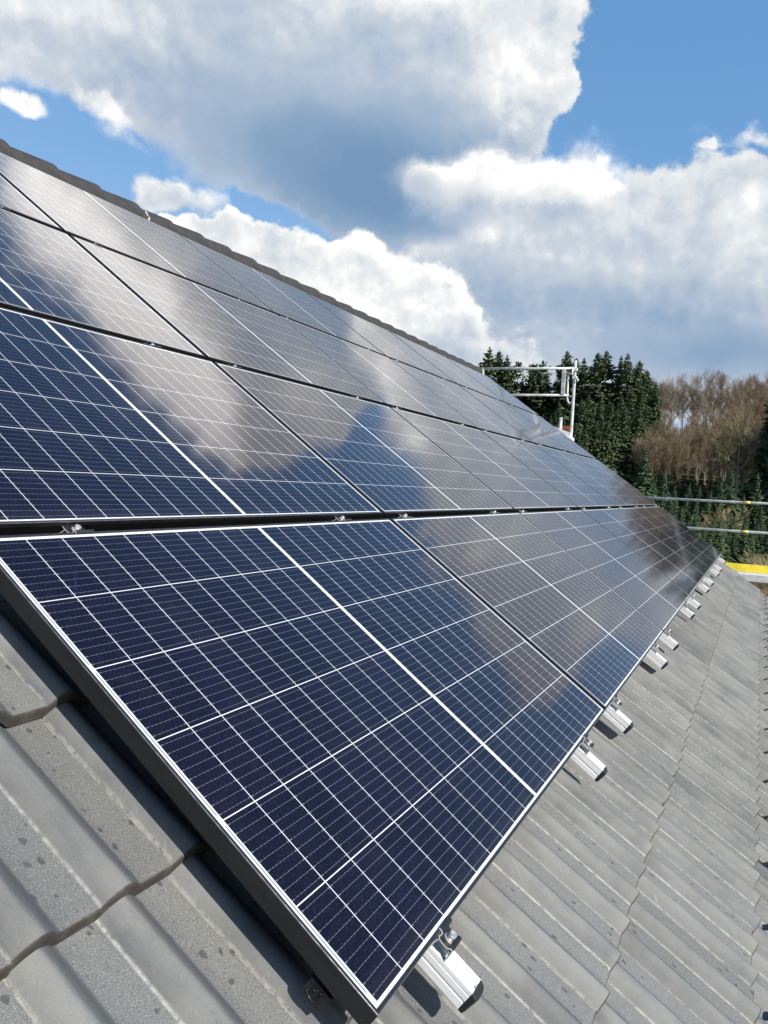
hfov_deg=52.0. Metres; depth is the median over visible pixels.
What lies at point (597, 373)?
spruce tree
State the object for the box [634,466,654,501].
spruce tree
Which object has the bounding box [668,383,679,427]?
bare tree
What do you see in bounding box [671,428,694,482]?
bare tree
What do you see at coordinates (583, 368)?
spruce tree
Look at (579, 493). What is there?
solar panel
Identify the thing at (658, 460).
bare tree
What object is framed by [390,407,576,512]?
solar panel
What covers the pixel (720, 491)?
fir tree
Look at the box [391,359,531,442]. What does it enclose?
solar panel
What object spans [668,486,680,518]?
fir tree
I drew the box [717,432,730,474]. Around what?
bare tree
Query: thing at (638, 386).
spruce tree
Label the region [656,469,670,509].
fir tree
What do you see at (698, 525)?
fir tree
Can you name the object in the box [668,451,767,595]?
ground
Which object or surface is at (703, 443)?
bare tree
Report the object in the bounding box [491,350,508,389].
spruce tree
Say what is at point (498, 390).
solar panel
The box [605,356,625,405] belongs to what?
spruce tree
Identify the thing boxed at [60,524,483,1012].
mounting rail
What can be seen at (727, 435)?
bare tree
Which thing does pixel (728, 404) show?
bare tree
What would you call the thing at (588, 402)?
spruce tree
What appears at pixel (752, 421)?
bare tree
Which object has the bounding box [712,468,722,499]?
fir tree
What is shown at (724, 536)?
fir tree
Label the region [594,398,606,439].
spruce tree
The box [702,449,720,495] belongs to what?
bare tree
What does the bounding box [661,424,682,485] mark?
bare tree
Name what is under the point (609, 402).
spruce tree
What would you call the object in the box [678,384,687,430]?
bare tree
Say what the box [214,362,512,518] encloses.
solar panel
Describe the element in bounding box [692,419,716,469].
bare tree
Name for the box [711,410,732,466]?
bare tree
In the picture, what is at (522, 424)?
solar panel
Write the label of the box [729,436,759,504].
bare tree
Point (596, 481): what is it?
solar panel
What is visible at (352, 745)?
solar panel
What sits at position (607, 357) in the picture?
spruce tree
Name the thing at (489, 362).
spruce tree
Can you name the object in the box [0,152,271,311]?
solar panel
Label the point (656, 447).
bare tree
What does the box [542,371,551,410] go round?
spruce tree
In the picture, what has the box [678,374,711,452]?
bare tree
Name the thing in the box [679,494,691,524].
fir tree
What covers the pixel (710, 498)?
fir tree
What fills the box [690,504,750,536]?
bush
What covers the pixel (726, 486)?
fir tree
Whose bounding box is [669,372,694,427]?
bare tree
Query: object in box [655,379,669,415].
bare tree
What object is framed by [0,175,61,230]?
solar panel
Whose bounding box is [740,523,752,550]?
fir tree
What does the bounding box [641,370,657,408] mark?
spruce tree
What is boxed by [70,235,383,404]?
solar panel
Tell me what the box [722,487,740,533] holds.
fir tree
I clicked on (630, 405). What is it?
spruce tree
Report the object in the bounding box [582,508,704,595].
solar panel
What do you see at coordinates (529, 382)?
spruce tree
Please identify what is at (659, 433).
bare tree
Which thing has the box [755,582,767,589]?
bush
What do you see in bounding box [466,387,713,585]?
mounting rail
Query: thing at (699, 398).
bare tree
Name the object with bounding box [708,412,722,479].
bare tree
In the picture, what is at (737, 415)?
bare tree
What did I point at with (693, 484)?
fir tree
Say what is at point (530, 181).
sky
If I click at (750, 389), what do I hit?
bare tree
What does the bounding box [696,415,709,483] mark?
bare tree
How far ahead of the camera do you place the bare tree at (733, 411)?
185.63 m
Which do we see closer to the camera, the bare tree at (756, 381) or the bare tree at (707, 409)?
the bare tree at (707, 409)
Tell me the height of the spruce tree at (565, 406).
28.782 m
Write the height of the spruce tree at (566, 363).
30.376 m
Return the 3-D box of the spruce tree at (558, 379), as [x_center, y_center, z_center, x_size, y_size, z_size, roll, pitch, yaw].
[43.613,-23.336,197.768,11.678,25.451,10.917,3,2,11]
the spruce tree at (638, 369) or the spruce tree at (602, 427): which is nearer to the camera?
the spruce tree at (602, 427)
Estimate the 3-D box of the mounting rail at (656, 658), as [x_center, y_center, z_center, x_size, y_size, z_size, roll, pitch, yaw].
[-0.147,-0.625,4.641,4.412,0.080,0.050,41,17,19]
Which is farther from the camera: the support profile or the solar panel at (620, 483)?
the solar panel at (620, 483)
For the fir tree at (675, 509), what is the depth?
115.83 m
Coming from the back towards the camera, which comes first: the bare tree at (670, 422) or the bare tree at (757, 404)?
the bare tree at (757, 404)
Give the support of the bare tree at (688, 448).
on the ground
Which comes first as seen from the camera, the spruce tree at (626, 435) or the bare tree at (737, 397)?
the spruce tree at (626, 435)
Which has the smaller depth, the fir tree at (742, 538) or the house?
the house
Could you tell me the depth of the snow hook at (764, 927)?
2.34 m
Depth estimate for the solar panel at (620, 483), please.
10.39 m
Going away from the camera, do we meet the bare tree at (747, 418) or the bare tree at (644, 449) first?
the bare tree at (644, 449)
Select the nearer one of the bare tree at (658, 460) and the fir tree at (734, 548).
the fir tree at (734, 548)
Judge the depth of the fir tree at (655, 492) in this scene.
120.68 m
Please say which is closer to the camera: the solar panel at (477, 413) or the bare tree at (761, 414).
the solar panel at (477, 413)
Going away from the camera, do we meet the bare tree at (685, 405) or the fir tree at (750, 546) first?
the fir tree at (750, 546)
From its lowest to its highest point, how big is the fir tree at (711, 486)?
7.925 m
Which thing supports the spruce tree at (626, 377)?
on the ground
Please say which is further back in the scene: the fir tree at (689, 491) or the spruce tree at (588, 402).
the spruce tree at (588, 402)
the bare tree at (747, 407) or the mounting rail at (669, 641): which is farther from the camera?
the bare tree at (747, 407)
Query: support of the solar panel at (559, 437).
attached to the mounting rail at (720, 559)
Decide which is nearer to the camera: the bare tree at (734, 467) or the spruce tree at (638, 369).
the bare tree at (734, 467)
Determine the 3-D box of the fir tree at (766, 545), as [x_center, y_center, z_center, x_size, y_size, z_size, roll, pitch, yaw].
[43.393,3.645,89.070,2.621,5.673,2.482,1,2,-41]
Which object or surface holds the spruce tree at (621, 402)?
on the ground
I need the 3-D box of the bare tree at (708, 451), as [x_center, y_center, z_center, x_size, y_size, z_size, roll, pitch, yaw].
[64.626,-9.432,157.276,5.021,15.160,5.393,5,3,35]
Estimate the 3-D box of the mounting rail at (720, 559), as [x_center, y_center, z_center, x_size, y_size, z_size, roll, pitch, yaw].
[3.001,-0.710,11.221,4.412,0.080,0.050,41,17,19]
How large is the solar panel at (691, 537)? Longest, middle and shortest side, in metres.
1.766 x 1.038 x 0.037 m
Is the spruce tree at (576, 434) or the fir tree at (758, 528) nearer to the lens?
the fir tree at (758, 528)
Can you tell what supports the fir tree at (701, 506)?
on the ground
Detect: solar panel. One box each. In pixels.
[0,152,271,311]
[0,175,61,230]
[0,208,204,358]
[0,307,381,535]
[0,519,604,1023]
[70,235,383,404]
[180,235,384,355]
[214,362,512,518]
[278,315,475,427]
[309,294,455,383]
[390,331,503,401]
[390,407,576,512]
[390,512,663,709]
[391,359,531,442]
[448,358,538,415]
[459,385,568,451]
[481,430,614,509]
[508,404,595,458]
[520,510,689,630]
[536,444,639,507]
[574,454,656,506]
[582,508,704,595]
[618,507,714,575]
[643,506,721,561]
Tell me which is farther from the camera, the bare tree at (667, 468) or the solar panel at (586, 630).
the bare tree at (667, 468)
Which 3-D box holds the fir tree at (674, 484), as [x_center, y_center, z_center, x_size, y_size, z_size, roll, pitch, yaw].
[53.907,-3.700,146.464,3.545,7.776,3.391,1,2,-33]
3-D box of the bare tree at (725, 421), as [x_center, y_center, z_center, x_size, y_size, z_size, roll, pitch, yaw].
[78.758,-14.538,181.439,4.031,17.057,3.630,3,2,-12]
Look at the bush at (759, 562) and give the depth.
59.22 m
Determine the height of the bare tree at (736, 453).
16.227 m
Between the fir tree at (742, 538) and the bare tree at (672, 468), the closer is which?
the fir tree at (742, 538)
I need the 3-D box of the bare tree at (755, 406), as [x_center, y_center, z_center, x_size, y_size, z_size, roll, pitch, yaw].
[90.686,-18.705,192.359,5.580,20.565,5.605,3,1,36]
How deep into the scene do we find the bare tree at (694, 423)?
174.35 m
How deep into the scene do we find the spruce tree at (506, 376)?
185.13 m
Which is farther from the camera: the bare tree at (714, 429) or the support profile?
the bare tree at (714, 429)
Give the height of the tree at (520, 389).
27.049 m
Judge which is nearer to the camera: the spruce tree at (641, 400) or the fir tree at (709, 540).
the fir tree at (709, 540)
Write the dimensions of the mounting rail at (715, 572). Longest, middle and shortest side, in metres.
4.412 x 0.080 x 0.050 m
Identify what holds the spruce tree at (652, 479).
on the ground
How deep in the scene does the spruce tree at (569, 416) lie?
157.97 m
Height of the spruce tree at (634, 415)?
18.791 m
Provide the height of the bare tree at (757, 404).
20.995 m
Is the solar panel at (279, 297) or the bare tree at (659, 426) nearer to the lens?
the solar panel at (279, 297)
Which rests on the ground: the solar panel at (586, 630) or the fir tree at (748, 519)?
the fir tree at (748, 519)
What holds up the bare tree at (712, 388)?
on the ground
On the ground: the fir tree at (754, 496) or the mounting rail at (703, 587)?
the fir tree at (754, 496)
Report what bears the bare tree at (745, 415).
on the ground
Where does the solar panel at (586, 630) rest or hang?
attached to the mounting rail at (618, 719)
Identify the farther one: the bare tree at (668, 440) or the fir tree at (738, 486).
the bare tree at (668, 440)
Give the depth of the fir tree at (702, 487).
149.42 m
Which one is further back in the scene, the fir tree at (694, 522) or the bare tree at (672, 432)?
the bare tree at (672, 432)
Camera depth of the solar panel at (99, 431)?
2.30 m
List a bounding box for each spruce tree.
[478,346,499,384]
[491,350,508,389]
[497,354,518,398]
[523,371,541,407]
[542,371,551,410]
[547,351,578,423]
[549,372,561,417]
[552,401,565,425]
[553,358,586,425]
[566,411,573,425]
[573,399,591,448]
[573,423,584,448]
[574,436,587,450]
[577,353,614,420]
[577,395,599,433]
[578,358,589,388]
[581,429,591,452]
[587,414,599,446]
[588,421,605,464]
[592,351,619,420]
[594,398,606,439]
[596,420,622,475]
[598,417,607,440]
[603,399,613,422]
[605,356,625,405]
[605,403,617,430]
[606,354,640,420]
[608,409,632,481]
[614,406,636,485]
[616,396,626,430]
[623,405,655,486]
[625,388,636,428]
[628,409,639,437]
[629,360,650,408]
[630,391,650,435]
[632,375,645,413]
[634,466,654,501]
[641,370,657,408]
[642,406,655,479]
[644,382,675,485]
[647,469,656,499]
[738,401,767,509]
[762,463,767,498]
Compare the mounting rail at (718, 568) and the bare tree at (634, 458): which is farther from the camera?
the bare tree at (634, 458)
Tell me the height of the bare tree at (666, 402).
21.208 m
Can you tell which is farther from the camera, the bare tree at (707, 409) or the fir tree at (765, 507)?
the bare tree at (707, 409)
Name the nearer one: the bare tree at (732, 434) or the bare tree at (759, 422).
the bare tree at (732, 434)
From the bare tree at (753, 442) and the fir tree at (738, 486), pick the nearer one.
the bare tree at (753, 442)
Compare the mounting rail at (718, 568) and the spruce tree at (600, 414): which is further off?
the spruce tree at (600, 414)
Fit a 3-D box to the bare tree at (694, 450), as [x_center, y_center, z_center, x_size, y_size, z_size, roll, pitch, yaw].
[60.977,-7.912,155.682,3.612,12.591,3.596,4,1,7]
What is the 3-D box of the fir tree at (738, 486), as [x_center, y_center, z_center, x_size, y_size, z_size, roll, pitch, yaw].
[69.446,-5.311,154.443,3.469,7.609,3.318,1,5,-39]
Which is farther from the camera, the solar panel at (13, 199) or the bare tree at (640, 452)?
the bare tree at (640, 452)
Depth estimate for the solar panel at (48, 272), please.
3.13 m
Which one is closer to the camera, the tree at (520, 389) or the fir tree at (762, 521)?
the fir tree at (762, 521)
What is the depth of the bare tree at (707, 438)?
164.39 m
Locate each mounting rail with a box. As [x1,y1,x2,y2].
[0,206,607,781]
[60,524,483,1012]
[94,243,633,733]
[238,299,667,668]
[287,318,678,650]
[368,349,694,618]
[396,360,700,609]
[445,379,709,592]
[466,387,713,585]
[497,399,719,576]
[535,414,725,563]
[576,454,721,571]
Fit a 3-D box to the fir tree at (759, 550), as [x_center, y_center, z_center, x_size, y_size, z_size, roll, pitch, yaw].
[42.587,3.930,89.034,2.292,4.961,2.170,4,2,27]
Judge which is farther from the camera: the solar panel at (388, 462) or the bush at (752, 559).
the bush at (752, 559)
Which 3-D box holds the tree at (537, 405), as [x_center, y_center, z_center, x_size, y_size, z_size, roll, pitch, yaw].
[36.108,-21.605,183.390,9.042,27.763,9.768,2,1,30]
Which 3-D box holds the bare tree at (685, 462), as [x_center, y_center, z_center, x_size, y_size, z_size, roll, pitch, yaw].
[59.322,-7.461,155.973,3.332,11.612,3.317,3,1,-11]
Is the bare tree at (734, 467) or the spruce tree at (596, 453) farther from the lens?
the spruce tree at (596, 453)
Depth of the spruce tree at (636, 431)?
159.00 m
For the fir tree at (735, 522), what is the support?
on the ground
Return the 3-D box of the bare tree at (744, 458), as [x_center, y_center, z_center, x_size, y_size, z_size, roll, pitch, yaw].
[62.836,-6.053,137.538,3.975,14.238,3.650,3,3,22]
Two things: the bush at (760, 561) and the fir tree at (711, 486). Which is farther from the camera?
the fir tree at (711, 486)
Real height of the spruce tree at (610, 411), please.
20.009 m
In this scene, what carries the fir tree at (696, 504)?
on the ground
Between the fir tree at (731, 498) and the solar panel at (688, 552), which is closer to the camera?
the solar panel at (688, 552)
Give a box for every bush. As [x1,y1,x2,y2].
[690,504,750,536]
[739,553,767,589]
[743,550,767,565]
[749,556,767,565]
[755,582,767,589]
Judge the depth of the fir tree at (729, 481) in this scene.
114.81 m
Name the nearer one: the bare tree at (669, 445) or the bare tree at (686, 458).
the bare tree at (669, 445)
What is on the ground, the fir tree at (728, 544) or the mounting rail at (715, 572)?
the fir tree at (728, 544)
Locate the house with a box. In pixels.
[0,139,767,1023]
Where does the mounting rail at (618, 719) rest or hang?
attached to the house
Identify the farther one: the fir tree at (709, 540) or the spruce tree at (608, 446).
the spruce tree at (608, 446)
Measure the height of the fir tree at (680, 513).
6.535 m
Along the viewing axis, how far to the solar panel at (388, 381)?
5.82 m
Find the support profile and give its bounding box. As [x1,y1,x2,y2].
[303,974,333,1012]
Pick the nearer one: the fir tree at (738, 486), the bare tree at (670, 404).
the fir tree at (738, 486)
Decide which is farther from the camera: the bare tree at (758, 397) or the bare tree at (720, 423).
the bare tree at (758, 397)
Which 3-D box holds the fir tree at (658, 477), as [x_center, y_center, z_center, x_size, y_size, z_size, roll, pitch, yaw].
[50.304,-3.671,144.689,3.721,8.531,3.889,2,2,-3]
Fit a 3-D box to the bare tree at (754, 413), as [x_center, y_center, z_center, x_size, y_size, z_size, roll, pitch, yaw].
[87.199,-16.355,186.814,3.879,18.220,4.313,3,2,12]
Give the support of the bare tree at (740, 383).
on the ground
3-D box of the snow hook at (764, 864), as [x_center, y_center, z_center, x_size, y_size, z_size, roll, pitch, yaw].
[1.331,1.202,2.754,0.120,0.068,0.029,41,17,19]
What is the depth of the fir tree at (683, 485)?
147.68 m
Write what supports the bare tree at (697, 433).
on the ground
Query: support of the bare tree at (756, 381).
on the ground
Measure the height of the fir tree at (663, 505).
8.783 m
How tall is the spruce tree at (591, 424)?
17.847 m
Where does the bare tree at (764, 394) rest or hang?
on the ground
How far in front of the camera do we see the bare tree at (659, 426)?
163.15 m
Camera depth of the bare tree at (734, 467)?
139.48 m
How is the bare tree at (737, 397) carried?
on the ground
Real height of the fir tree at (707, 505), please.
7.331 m
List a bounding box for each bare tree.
[630,437,641,485]
[633,435,651,469]
[637,441,653,464]
[644,429,664,478]
[647,436,667,482]
[648,425,663,472]
[650,420,671,489]
[651,383,665,408]
[651,439,668,484]
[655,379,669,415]
[656,385,678,430]
[659,374,686,423]
[660,443,674,485]
[661,414,673,435]
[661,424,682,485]
[661,432,678,486]
[663,429,677,485]
[664,390,676,423]
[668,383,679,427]
[668,436,684,484]
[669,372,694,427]
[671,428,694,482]
[671,444,684,483]
[676,445,698,478]
[677,437,689,483]
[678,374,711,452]
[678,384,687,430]
[679,451,690,473]
[680,423,692,472]
[683,422,703,477]
[685,410,703,472]
[685,443,700,478]
[687,370,718,422]
[689,425,711,480]
[691,433,707,475]
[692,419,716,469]
[694,434,709,479]
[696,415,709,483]
[696,419,720,484]
[696,428,715,481]
[697,423,710,473]
[700,368,728,453]
[702,402,724,435]
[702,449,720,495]
[707,407,767,503]
[707,427,722,479]
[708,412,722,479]
[708,441,729,496]
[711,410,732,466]
[714,371,732,414]
[715,387,740,475]
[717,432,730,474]
[719,433,739,494]
[720,373,746,446]
[720,409,731,469]
[720,414,734,471]
[721,422,732,480]
[723,428,748,490]
[723,443,743,487]
[726,405,748,471]
[728,407,740,471]
[729,388,754,475]
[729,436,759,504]
[731,375,756,412]
[733,408,751,474]
[736,438,755,504]
[738,416,752,455]
[739,380,755,413]
[739,399,759,418]
[741,372,757,408]
[741,378,767,422]
[741,429,758,481]
[743,413,759,447]
[746,394,767,435]
[747,407,759,428]
[750,374,767,411]
[753,397,767,427]
[755,414,766,431]
[756,381,767,416]
[756,406,767,424]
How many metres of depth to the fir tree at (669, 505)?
107.09 m
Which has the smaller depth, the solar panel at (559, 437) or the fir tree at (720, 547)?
the solar panel at (559, 437)
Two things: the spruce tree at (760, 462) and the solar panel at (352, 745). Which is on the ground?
the spruce tree at (760, 462)
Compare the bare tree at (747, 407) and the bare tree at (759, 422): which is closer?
the bare tree at (759, 422)
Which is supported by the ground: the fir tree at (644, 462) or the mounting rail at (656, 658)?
the fir tree at (644, 462)
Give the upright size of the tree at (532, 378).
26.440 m
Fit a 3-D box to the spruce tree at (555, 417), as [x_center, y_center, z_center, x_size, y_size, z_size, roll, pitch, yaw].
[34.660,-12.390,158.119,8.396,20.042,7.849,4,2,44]
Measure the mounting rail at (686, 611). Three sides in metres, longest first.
4.412 x 0.080 x 0.050 m
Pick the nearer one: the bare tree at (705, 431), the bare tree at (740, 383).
the bare tree at (705, 431)
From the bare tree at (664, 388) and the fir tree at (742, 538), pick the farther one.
the bare tree at (664, 388)
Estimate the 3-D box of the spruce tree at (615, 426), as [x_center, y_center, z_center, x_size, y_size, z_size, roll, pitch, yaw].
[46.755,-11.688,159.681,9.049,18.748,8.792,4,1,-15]
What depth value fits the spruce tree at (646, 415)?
164.16 m
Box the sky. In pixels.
[0,0,767,441]
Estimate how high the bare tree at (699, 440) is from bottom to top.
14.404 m
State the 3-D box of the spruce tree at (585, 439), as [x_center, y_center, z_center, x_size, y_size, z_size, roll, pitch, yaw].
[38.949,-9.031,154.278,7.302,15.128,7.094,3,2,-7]
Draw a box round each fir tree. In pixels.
[633,447,655,499]
[651,480,658,505]
[655,469,666,501]
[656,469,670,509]
[657,489,666,510]
[663,473,672,508]
[665,496,676,517]
[667,471,681,506]
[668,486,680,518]
[673,503,677,518]
[677,463,694,506]
[677,506,685,524]
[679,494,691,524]
[683,464,699,508]
[683,485,693,516]
[687,497,702,533]
[690,487,704,519]
[691,515,701,537]
[696,515,701,535]
[697,470,706,505]
[699,498,711,537]
[701,490,715,523]
[704,469,715,504]
[705,522,717,548]
[708,495,726,528]
[711,482,728,515]
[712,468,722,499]
[712,523,728,562]
[713,516,729,562]
[716,467,741,525]
[721,480,728,496]
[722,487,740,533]
[725,519,734,544]
[725,532,733,562]
[727,526,744,563]
[732,468,742,500]
[732,516,739,536]
[735,521,752,563]
[738,495,753,529]
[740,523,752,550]
[744,530,758,564]
[745,473,764,518]
[749,499,764,530]
[753,505,766,535]
[754,525,766,564]
[755,523,760,540]
[761,490,767,527]
[761,524,767,560]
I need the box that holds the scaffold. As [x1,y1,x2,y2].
[480,360,767,582]
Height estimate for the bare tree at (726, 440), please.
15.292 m
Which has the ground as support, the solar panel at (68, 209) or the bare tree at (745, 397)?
the bare tree at (745, 397)
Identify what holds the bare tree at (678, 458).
on the ground
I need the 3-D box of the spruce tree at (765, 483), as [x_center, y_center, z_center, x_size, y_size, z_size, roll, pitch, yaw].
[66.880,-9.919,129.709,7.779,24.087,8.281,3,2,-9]
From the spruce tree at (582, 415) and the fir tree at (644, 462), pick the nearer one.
the fir tree at (644, 462)
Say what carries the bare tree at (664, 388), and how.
on the ground
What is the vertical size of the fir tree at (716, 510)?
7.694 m
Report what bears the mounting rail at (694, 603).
attached to the house
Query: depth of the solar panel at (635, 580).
5.09 m
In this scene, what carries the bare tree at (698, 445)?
on the ground
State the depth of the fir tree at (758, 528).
94.97 m
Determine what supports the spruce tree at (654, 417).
on the ground
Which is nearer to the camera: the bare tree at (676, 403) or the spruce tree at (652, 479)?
the spruce tree at (652, 479)
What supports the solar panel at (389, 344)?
attached to the mounting rail at (703, 587)
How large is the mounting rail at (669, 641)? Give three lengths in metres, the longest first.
4.412 x 0.080 x 0.050 m
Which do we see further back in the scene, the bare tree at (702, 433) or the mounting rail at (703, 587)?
the bare tree at (702, 433)
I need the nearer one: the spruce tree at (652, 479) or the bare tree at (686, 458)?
the spruce tree at (652, 479)
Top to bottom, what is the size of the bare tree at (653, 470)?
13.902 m
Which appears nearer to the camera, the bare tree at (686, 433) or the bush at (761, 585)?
the bush at (761, 585)
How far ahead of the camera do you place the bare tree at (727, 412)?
185.89 m
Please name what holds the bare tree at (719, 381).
on the ground
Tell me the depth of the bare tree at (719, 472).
138.40 m
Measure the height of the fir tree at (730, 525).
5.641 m
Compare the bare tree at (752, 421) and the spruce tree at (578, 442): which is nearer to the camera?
the spruce tree at (578, 442)
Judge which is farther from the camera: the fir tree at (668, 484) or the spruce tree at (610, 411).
the spruce tree at (610, 411)
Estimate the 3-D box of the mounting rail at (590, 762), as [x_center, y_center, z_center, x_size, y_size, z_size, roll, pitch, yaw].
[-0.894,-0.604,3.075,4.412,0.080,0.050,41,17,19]
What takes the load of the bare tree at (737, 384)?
on the ground
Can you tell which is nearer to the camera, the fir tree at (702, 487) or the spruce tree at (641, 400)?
the fir tree at (702, 487)
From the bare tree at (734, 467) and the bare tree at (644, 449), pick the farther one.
the bare tree at (644, 449)
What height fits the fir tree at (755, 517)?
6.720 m
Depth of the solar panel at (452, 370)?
9.47 m
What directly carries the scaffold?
on the ground

